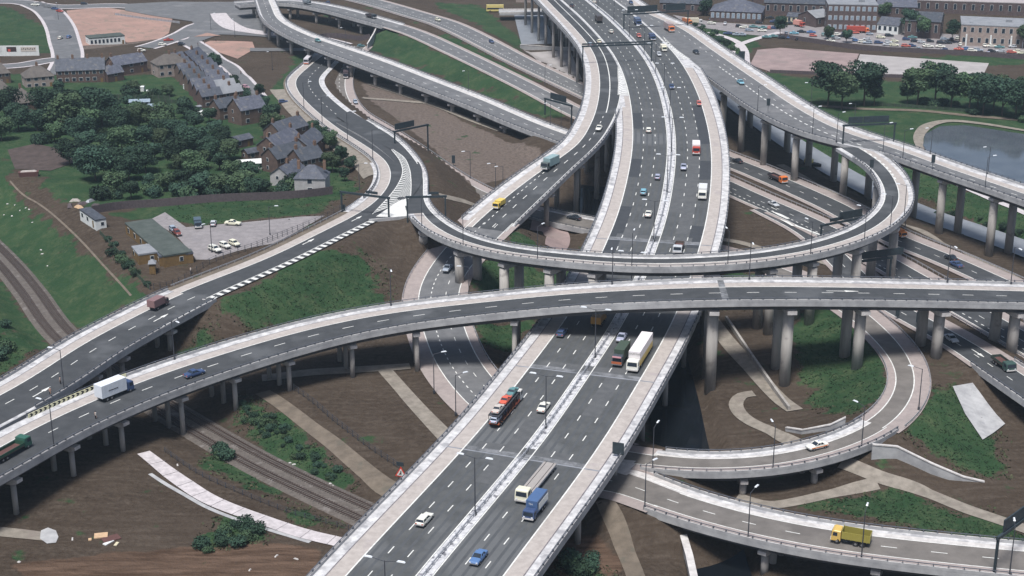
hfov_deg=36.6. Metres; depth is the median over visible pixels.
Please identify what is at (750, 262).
street lamp
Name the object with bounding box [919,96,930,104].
bush
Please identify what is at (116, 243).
bush
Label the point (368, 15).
lorry
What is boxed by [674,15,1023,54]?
building yard
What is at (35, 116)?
tree
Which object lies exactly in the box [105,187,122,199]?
bush
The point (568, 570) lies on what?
bush
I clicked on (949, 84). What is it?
tree
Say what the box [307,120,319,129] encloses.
tree
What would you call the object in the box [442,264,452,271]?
car
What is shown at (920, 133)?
lakeside path
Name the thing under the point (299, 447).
bush
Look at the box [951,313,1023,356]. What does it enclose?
crash barrier
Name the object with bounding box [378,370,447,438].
footpath
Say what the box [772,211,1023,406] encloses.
slip bridge
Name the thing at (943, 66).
tree
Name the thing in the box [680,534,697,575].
retaining wall
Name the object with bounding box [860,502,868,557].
street lamp
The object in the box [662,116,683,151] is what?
street lamp
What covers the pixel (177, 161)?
tree
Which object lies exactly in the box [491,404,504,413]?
car
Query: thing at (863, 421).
street lamp
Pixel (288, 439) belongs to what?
bush
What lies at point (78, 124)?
tree
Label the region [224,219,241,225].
car
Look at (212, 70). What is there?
terraced house
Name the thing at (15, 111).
tree
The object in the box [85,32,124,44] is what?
shop
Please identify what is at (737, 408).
footpath
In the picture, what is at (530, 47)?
retaining wall
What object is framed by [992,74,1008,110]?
tree
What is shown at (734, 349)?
footpath
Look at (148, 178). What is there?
tree
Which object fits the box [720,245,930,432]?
loop road
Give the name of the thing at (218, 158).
tree
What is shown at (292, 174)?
bush
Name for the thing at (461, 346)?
road
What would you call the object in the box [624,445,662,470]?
loop road
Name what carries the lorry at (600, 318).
on the motorway viaduct at (600, 404)
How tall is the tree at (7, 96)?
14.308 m
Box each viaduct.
[0,275,1023,514]
[0,286,216,430]
[234,0,404,33]
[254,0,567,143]
[306,0,729,575]
[337,117,914,337]
[461,0,621,231]
[616,0,1023,256]
[640,415,898,494]
[643,471,1023,575]
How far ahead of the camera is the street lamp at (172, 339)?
360.49 m
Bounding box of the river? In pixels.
[712,85,1023,256]
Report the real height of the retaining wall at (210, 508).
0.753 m
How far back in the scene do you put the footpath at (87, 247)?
468.39 m
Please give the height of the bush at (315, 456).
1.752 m
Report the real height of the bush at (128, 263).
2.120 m
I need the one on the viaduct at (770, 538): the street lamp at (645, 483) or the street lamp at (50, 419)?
the street lamp at (645, 483)
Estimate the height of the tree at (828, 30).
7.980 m
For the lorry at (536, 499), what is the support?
on the motorway viaduct at (600, 404)
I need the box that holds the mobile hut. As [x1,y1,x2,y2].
[79,207,106,230]
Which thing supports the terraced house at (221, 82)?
on the ground at (156, 526)
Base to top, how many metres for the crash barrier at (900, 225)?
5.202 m
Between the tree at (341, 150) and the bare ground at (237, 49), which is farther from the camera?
the bare ground at (237, 49)
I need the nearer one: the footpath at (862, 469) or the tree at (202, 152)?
the footpath at (862, 469)
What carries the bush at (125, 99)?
on the ground at (156, 526)
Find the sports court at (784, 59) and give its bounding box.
[751,48,858,71]
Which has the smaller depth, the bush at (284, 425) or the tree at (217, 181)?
the bush at (284, 425)
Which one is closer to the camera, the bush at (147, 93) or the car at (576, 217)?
the car at (576, 217)
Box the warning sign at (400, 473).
[395,462,404,479]
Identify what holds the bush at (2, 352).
on the ground at (156, 526)
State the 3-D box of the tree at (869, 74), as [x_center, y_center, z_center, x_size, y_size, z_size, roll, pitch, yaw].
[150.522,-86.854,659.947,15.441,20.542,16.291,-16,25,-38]
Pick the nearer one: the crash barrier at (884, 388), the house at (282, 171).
the crash barrier at (884, 388)
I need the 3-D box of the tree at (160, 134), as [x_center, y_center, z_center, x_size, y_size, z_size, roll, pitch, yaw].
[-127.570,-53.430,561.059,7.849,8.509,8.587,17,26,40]
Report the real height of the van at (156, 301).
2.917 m
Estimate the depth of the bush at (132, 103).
625.09 m
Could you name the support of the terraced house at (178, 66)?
on the ground at (156, 526)
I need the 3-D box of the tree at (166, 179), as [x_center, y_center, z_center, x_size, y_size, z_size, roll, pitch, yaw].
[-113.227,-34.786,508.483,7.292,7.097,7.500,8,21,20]
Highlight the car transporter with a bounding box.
[488,388,522,425]
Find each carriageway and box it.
[346,0,582,99]
[382,24,611,134]
[729,151,1022,281]
[729,176,1023,357]
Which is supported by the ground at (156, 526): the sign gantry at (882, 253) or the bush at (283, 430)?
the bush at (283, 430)
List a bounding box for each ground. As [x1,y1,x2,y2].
[0,0,1023,575]
[8,144,73,170]
[67,8,171,45]
[194,33,219,36]
[205,41,254,58]
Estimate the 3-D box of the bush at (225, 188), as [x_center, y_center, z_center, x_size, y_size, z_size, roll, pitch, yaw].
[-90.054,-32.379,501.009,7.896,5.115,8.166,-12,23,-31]
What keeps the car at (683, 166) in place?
on the motorway viaduct at (600, 404)
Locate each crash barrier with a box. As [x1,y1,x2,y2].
[171,198,358,285]
[349,0,581,98]
[353,69,493,188]
[402,249,427,296]
[474,327,497,369]
[729,149,1023,277]
[730,173,1023,322]
[854,349,887,418]
[879,310,930,425]
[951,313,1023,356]
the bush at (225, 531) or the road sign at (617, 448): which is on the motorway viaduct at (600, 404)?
the road sign at (617, 448)
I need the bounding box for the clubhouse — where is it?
[125,218,191,267]
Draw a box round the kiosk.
[148,259,156,274]
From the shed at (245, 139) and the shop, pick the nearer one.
the shed at (245, 139)
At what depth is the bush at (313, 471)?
332.73 m
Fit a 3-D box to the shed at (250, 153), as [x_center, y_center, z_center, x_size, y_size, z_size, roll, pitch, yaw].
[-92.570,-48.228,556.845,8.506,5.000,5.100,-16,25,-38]
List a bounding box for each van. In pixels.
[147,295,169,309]
[193,216,201,227]
[302,0,311,4]
[303,55,311,63]
[343,69,348,77]
[492,198,505,208]
[648,33,655,40]
[660,44,666,51]
[899,228,906,237]
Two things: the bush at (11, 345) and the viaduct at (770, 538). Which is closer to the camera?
the viaduct at (770, 538)
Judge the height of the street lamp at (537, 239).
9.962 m
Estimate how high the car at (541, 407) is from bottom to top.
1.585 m
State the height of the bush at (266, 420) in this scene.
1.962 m
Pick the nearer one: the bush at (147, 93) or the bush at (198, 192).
the bush at (198, 192)
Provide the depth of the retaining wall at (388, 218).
465.40 m
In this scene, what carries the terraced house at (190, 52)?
on the ground at (156, 526)
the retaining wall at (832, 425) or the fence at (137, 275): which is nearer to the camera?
the retaining wall at (832, 425)
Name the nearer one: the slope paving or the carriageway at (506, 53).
the slope paving
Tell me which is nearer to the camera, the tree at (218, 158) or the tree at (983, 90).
the tree at (218, 158)
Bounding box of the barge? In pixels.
[802,159,821,166]
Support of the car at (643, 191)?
on the motorway viaduct at (600, 404)
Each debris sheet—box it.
[94,532,107,538]
[101,534,120,542]
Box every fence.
[92,186,332,212]
[99,230,149,289]
[115,13,179,22]
[153,205,339,288]
[164,447,350,530]
[283,378,399,467]
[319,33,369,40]
[770,70,902,77]
[780,33,1023,59]
[806,101,965,111]
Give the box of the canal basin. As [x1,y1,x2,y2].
[514,15,551,44]
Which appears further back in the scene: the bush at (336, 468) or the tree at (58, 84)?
the tree at (58, 84)
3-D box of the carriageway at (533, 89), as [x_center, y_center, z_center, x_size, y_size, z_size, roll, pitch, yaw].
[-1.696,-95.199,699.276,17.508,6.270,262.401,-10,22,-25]
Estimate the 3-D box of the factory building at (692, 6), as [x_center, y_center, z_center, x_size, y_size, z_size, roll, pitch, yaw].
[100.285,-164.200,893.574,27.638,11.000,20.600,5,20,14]
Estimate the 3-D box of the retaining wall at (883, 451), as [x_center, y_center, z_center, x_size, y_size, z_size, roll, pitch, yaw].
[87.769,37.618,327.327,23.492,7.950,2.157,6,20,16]
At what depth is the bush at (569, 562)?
292.74 m
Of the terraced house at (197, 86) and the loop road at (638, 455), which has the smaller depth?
the loop road at (638, 455)
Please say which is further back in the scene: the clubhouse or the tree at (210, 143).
the tree at (210, 143)
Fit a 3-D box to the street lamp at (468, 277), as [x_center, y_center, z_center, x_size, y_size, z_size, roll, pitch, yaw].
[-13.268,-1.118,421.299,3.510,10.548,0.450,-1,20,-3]
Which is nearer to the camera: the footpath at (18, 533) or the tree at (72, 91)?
the footpath at (18, 533)
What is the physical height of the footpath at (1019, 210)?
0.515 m
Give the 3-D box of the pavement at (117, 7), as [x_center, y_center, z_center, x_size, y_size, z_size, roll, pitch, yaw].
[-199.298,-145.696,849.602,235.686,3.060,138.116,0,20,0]
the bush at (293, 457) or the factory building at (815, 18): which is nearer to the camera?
the bush at (293, 457)
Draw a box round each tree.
[0,86,23,112]
[0,116,14,140]
[2,101,29,130]
[23,85,62,111]
[24,108,47,130]
[42,90,85,125]
[42,120,63,141]
[51,137,83,164]
[52,79,64,90]
[62,115,95,137]
[64,89,78,101]
[70,145,114,180]
[74,129,95,143]
[76,107,100,128]
[78,88,124,125]
[99,105,130,126]
[100,147,122,171]
[100,170,127,188]
[106,124,136,149]
[112,153,144,180]
[118,105,140,125]
[118,180,139,198]
[123,146,133,156]
[125,80,140,91]
[128,125,153,146]
[132,143,158,172]
[134,103,155,125]
[140,172,154,184]
[148,101,178,119]
[148,118,171,136]
[148,127,169,144]
[149,142,161,157]
[153,171,176,190]
[159,136,188,167]
[161,83,174,95]
[164,119,188,136]
[171,169,192,182]
[172,153,182,168]
[174,123,195,136]
[176,97,193,114]
[179,126,214,149]
[180,149,209,173]
[184,110,203,125]
[188,170,211,194]
[195,135,220,159]
[196,149,210,159]
[201,108,217,121]
[206,119,222,129]
[207,52,222,65]
[208,173,231,193]
[209,125,232,143]
[211,152,230,169]
[215,138,239,155]
[221,159,241,175]
[224,169,255,191]
[239,161,263,174]
[243,176,265,192]
[253,83,264,93]
[258,112,281,128]
[261,96,269,104]
[261,104,280,113]
[268,112,286,120]
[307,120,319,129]
[309,125,329,134]
[321,129,338,149]
[321,151,341,172]
[333,145,348,158]
[338,167,349,178]
[343,155,357,170]
[697,0,712,14]
[774,16,787,30]
[808,60,850,106]
[823,25,834,37]
[825,70,859,109]
[842,29,852,40]
[847,59,887,105]
[866,83,885,105]
[878,2,892,13]
[899,61,939,104]
[899,83,917,103]
[900,8,920,23]
[916,15,931,37]
[920,60,957,98]
[936,70,965,107]
[946,19,960,41]
[954,72,977,108]
[967,73,998,114]
[969,72,994,107]
[989,76,1017,115]
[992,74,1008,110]
[1001,79,1023,118]
[1015,76,1023,109]
[1016,24,1023,48]
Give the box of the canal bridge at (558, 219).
[527,206,594,233]
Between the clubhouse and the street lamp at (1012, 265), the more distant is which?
the clubhouse
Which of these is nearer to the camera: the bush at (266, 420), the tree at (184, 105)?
the bush at (266, 420)
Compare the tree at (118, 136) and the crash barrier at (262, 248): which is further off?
the tree at (118, 136)
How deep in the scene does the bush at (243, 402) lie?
362.06 m
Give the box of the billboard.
[0,45,39,55]
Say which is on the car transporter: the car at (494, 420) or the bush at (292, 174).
the car at (494, 420)
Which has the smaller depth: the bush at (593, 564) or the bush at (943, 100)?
the bush at (593, 564)
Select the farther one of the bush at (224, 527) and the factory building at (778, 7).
the factory building at (778, 7)
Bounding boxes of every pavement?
[6,0,352,44]
[7,57,54,68]
[20,2,83,74]
[134,23,193,48]
[177,41,266,95]
[210,13,275,35]
[524,50,581,79]
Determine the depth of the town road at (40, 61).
723.70 m
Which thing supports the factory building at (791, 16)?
on the building yard at (730, 27)
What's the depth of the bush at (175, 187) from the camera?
501.84 m
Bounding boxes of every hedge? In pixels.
[112,94,169,98]
[118,99,179,102]
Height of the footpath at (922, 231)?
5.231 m
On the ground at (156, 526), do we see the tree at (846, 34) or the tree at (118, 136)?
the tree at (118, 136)
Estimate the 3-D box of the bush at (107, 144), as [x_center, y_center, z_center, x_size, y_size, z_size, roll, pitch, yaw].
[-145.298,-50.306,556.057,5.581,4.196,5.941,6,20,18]
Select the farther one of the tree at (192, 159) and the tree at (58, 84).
the tree at (58, 84)
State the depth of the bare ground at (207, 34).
808.06 m
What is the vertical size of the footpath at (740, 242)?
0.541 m
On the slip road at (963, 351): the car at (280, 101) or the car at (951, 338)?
the car at (951, 338)
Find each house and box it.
[0,59,10,82]
[0,80,9,90]
[13,83,35,112]
[21,61,53,87]
[105,48,147,74]
[105,62,123,82]
[150,50,187,77]
[167,49,184,56]
[173,59,194,80]
[178,54,189,61]
[178,63,199,85]
[183,45,203,56]
[183,68,204,91]
[187,73,210,96]
[189,50,207,60]
[192,78,215,101]
[193,54,213,65]
[195,84,222,107]
[198,59,218,70]
[203,65,223,75]
[208,69,229,80]
[209,91,238,119]
[213,76,235,86]
[220,81,242,97]
[226,91,265,125]
[255,122,300,157]
[260,136,302,172]
[262,110,308,138]
[270,158,304,185]
[287,140,324,167]
[293,159,330,189]
[297,122,324,151]
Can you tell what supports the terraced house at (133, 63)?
on the ground at (156, 526)
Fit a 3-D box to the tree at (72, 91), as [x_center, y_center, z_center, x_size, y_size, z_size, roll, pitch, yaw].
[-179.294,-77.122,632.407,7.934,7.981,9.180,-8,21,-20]
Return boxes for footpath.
[0,527,40,539]
[9,180,131,295]
[138,451,342,545]
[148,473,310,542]
[256,390,395,495]
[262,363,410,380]
[362,97,434,103]
[369,83,501,130]
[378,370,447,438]
[439,193,474,205]
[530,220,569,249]
[596,499,644,575]
[701,313,802,410]
[707,32,749,63]
[723,238,765,248]
[729,391,799,443]
[731,32,782,53]
[735,479,879,507]
[777,164,1023,279]
[820,105,1017,120]
[837,458,1023,532]
[966,189,1023,213]
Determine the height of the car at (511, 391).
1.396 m
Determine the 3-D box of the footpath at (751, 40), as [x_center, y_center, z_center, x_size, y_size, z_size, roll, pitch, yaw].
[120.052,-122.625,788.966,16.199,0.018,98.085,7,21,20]
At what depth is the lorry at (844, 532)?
287.30 m
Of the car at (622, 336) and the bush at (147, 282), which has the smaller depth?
the car at (622, 336)
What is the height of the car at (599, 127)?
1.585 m
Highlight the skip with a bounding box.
[18,170,38,176]
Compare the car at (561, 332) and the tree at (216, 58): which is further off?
the tree at (216, 58)
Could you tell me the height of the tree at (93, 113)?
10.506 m
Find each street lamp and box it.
[36,397,54,446]
[47,346,64,388]
[171,320,179,359]
[364,555,405,575]
[390,269,391,305]
[433,351,446,393]
[454,371,467,415]
[456,452,492,515]
[457,265,468,293]
[487,163,495,186]
[530,372,562,428]
[537,223,543,256]
[581,306,610,357]
[611,247,612,284]
[642,199,667,241]
[643,458,657,509]
[652,420,659,465]
[657,153,679,193]
[660,87,680,119]
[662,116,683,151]
[747,484,758,536]
[748,241,753,279]
[770,419,775,467]
[853,400,864,445]
[857,204,866,238]
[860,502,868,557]
[908,365,922,409]
[946,245,956,282]
[1008,517,1015,574]
[1010,247,1021,283]
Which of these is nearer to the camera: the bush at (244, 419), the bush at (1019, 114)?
the bush at (244, 419)
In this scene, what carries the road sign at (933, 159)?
on the link road viaduct at (789, 112)
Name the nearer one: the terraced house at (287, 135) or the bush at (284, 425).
the bush at (284, 425)
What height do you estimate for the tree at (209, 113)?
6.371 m
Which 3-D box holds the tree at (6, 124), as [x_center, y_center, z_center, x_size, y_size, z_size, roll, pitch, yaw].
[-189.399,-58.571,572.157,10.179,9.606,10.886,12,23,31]
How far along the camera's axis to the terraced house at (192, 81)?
657.17 m
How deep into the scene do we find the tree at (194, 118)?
594.03 m
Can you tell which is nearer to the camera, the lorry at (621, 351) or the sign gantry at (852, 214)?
the lorry at (621, 351)
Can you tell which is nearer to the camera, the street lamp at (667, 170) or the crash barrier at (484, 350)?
the crash barrier at (484, 350)
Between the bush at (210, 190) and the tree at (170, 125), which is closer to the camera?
the bush at (210, 190)
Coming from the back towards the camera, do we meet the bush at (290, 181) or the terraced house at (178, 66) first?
the terraced house at (178, 66)
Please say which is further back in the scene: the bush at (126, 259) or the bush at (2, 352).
the bush at (126, 259)
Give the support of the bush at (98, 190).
on the ground at (156, 526)
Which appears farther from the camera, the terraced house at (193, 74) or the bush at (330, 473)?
the terraced house at (193, 74)
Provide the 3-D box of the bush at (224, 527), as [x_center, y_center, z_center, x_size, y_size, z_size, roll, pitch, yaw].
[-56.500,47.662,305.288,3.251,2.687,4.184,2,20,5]
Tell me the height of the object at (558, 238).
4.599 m
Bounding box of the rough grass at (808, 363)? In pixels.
[0,165,1023,539]
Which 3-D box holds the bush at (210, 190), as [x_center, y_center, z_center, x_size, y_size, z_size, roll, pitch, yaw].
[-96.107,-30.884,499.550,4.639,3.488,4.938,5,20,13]
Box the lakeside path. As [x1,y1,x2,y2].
[913,120,1023,149]
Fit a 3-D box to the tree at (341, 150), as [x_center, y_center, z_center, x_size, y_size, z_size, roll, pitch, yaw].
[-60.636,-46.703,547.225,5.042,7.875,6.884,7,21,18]
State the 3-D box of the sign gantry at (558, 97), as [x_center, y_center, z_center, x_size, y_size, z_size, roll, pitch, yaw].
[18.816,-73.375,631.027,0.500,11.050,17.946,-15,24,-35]
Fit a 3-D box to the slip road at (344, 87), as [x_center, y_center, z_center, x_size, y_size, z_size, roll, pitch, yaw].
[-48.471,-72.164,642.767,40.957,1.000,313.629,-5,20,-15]
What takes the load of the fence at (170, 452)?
on the ground at (156, 526)
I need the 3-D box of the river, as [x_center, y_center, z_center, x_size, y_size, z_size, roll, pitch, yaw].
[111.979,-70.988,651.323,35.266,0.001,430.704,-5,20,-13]
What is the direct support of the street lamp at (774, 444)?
on the loop viaduct at (742, 467)
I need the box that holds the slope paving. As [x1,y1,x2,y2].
[953,383,1004,438]
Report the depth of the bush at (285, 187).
500.68 m
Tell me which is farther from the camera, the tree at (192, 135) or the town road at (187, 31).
the town road at (187, 31)
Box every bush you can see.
[0,319,11,327]
[0,337,16,350]
[0,343,10,354]
[0,348,6,359]
[30,132,52,144]
[88,184,110,199]
[93,124,107,134]
[94,132,106,141]
[99,135,112,144]
[99,142,115,147]
[104,236,111,241]
[104,248,117,255]
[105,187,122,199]
[109,190,122,198]
[111,241,118,246]
[113,253,125,262]
[120,84,139,93]
[120,256,133,262]
[122,88,137,95]
[122,95,133,103]
[125,261,135,267]
[128,266,140,272]
[129,99,143,106]
[130,270,140,276]
[136,95,151,99]
[140,182,162,194]
[143,281,151,285]
[144,185,162,198]
[145,91,154,98]
[147,88,162,94]
[168,180,186,195]
[176,182,202,196]
[177,185,196,196]
[190,105,199,111]
[192,535,210,549]
[198,183,212,194]
[201,545,214,553]
[205,187,220,194]
[209,441,228,453]
[211,441,227,447]
[211,450,222,459]
[212,526,231,538]
[213,534,228,546]
[216,523,232,538]
[217,447,236,460]
[221,184,238,193]
[227,534,246,548]
[229,519,240,528]
[236,514,255,531]
[238,184,264,192]
[238,400,246,405]
[240,415,248,423]
[240,528,258,541]
[241,525,255,532]
[242,404,251,411]
[243,89,250,95]
[248,411,259,418]
[249,418,255,425]
[249,520,265,536]
[258,417,270,425]
[261,178,270,190]
[261,431,270,437]
[264,423,277,431]
[270,413,276,417]
[273,182,291,191]
[278,423,291,429]
[279,428,287,433]
[281,176,294,190]
[282,172,296,179]
[284,435,292,442]
[289,453,297,459]
[295,444,303,450]
[295,452,305,459]
[310,452,320,461]
[310,468,318,474]
[312,461,322,467]
[325,472,335,480]
[332,465,343,472]
[557,546,582,562]
[559,554,585,567]
[564,559,583,574]
[569,561,591,575]
[582,550,600,562]
[584,559,599,572]
[697,25,705,31]
[711,29,718,34]
[723,39,732,45]
[727,44,737,50]
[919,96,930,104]
[926,99,942,106]
[937,98,948,105]
[952,101,960,105]
[968,108,979,114]
[998,222,1006,229]
[1012,111,1023,118]
[1017,229,1023,233]
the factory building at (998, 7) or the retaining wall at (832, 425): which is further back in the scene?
the factory building at (998, 7)
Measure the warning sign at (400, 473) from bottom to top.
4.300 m
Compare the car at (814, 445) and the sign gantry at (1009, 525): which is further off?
the car at (814, 445)
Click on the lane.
(365, 169)
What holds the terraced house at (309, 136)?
on the ground at (156, 526)
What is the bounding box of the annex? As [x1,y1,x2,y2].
[131,244,157,265]
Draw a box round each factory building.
[516,0,534,2]
[659,0,711,14]
[710,0,765,22]
[752,0,763,3]
[764,0,825,14]
[786,12,799,21]
[797,9,824,27]
[824,0,878,32]
[876,0,917,17]
[877,16,904,34]
[904,11,944,38]
[917,0,1023,15]
[959,16,1023,47]
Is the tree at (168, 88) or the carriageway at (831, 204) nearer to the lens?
the carriageway at (831, 204)
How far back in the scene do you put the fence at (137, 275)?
434.56 m
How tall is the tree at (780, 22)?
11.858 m
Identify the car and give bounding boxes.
[169,225,175,232]
[172,228,181,235]
[182,368,205,378]
[207,244,222,252]
[210,220,216,226]
[218,241,230,248]
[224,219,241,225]
[228,239,240,246]
[278,99,287,103]
[414,512,433,526]
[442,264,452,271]
[468,549,488,565]
[489,416,501,423]
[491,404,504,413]
[499,395,511,404]
[506,387,518,396]
[536,401,550,412]
[556,328,567,336]
[566,214,581,220]
[595,125,602,130]
[616,332,627,341]
[640,188,646,194]
[645,210,652,216]
[680,163,686,169]
[731,158,742,163]
[737,79,744,84]
[767,200,779,206]
[805,440,828,450]
[944,254,958,260]
[944,333,958,342]
[948,261,963,267]
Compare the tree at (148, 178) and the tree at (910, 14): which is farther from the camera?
the tree at (910, 14)
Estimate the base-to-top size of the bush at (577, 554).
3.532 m
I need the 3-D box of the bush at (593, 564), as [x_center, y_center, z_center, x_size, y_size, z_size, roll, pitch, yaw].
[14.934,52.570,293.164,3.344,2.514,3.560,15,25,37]
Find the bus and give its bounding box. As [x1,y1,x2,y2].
[486,4,503,11]
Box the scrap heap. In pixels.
[69,199,80,201]
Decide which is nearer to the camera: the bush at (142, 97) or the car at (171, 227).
the car at (171, 227)
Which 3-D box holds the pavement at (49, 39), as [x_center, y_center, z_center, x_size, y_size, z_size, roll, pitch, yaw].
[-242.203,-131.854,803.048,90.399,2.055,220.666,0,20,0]
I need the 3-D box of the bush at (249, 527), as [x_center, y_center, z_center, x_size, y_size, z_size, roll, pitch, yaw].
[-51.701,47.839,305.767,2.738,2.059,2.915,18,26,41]
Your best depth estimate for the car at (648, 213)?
451.45 m
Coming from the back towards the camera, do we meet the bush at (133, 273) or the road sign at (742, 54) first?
the road sign at (742, 54)
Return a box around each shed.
[229,133,253,147]
[240,147,258,158]
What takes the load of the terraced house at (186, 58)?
on the ground at (156, 526)
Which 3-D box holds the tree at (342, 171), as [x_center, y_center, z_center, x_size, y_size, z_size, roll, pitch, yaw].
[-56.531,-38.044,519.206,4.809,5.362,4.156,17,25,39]
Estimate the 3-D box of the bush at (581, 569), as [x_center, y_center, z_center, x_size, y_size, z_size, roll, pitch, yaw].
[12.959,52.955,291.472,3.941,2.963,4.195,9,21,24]
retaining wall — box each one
[367,28,378,47]
[369,216,408,221]
[520,44,572,50]
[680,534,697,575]
[725,316,790,409]
[785,416,845,433]
[871,443,984,482]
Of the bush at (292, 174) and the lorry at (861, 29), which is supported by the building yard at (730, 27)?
the lorry at (861, 29)
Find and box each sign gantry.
[339,190,389,216]
[393,120,428,150]
[405,192,446,222]
[544,92,572,124]
[582,41,652,66]
[623,3,688,28]
[820,208,863,235]
[842,115,896,143]
[861,247,903,277]
[993,506,1023,572]
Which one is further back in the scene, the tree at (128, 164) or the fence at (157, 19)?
the fence at (157, 19)
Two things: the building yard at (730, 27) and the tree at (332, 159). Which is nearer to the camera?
the tree at (332, 159)
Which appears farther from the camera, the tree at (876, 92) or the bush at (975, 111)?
the tree at (876, 92)
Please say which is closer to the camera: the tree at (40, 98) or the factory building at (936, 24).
the tree at (40, 98)
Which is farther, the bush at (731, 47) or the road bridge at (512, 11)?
the road bridge at (512, 11)
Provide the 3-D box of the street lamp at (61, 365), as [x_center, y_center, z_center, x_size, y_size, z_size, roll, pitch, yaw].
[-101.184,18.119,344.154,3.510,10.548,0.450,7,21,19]
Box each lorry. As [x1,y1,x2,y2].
[0,434,32,462]
[93,375,134,401]
[365,13,376,18]
[514,462,556,502]
[522,487,547,520]
[540,154,559,169]
[591,314,605,326]
[595,14,602,22]
[611,340,629,365]
[626,331,652,371]
[633,17,641,25]
[663,21,674,31]
[673,241,684,253]
[682,17,691,24]
[685,17,702,23]
[692,140,699,154]
[698,183,707,198]
[768,172,787,183]
[793,19,804,26]
[830,524,872,547]
[846,26,868,32]
[991,354,1016,371]
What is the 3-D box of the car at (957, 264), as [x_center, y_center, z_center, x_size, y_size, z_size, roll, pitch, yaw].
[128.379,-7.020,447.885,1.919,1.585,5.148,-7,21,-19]
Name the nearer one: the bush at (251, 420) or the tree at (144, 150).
the bush at (251, 420)
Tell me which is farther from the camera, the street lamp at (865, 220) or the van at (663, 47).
the van at (663, 47)
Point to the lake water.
(967, 144)
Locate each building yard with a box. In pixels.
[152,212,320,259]
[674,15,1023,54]
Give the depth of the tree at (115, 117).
580.96 m
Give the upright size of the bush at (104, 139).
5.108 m
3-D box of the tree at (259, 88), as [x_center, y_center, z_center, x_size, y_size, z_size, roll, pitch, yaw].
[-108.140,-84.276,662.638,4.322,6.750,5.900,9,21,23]
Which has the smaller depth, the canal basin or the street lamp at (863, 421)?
the street lamp at (863, 421)
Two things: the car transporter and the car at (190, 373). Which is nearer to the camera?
the car transporter
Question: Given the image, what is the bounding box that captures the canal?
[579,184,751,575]
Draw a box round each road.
[0,0,348,43]
[3,57,70,67]
[21,2,80,74]
[125,1,284,40]
[138,24,198,47]
[168,53,422,299]
[178,39,262,96]
[250,48,304,50]
[335,46,543,211]
[402,218,638,444]
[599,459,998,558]
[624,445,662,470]
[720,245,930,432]
[750,207,1013,365]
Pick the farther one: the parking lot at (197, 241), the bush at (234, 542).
the parking lot at (197, 241)
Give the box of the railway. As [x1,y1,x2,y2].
[0,240,374,524]
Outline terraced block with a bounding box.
[55,53,105,82]
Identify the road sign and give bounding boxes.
[612,442,623,455]
[739,51,744,59]
[870,160,873,169]
[931,155,935,167]
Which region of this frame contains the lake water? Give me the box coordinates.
[923,125,1023,183]
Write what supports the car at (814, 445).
on the loop viaduct at (742, 467)
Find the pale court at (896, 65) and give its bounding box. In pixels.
[854,54,988,73]
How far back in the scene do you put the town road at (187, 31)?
805.72 m
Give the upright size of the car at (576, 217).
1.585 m
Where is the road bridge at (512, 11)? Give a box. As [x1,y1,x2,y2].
[499,8,543,14]
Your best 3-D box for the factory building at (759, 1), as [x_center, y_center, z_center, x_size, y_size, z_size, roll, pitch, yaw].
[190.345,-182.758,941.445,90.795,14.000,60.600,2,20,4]
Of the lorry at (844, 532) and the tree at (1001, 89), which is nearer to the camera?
the lorry at (844, 532)
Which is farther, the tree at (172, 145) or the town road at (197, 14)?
the town road at (197, 14)
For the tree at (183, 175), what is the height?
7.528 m
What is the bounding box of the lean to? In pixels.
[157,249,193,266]
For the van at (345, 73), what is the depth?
711.89 m
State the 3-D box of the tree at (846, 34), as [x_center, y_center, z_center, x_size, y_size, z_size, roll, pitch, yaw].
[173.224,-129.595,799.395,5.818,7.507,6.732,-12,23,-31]
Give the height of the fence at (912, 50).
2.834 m
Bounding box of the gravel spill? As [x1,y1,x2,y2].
[40,528,57,542]
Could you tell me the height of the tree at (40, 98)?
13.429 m
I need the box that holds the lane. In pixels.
[270,89,372,178]
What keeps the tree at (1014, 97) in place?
on the ground at (156, 526)
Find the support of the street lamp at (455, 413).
on the ground at (156, 526)
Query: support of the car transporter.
on the motorway viaduct at (600, 404)
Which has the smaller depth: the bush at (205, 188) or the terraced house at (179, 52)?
the bush at (205, 188)
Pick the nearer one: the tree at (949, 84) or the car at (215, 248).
the car at (215, 248)
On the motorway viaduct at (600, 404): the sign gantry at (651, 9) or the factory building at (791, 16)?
the sign gantry at (651, 9)
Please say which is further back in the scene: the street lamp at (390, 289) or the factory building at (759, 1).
the factory building at (759, 1)
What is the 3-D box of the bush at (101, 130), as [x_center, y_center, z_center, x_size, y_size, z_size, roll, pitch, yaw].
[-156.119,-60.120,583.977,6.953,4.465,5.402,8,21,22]
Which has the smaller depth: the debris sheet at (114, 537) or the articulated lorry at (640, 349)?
the debris sheet at (114, 537)
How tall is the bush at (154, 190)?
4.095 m
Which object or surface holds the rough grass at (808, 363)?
on the ground at (156, 526)
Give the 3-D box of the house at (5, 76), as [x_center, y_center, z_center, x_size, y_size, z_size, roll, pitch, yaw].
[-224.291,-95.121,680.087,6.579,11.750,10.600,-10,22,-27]
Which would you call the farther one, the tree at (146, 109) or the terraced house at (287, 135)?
the tree at (146, 109)
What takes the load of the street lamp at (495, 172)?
on the ground at (156, 526)
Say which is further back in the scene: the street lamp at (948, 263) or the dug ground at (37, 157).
the dug ground at (37, 157)
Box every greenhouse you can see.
[129,99,150,103]
[241,158,261,168]
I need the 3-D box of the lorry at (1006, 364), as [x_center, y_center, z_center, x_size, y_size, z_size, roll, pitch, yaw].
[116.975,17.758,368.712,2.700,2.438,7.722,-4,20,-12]

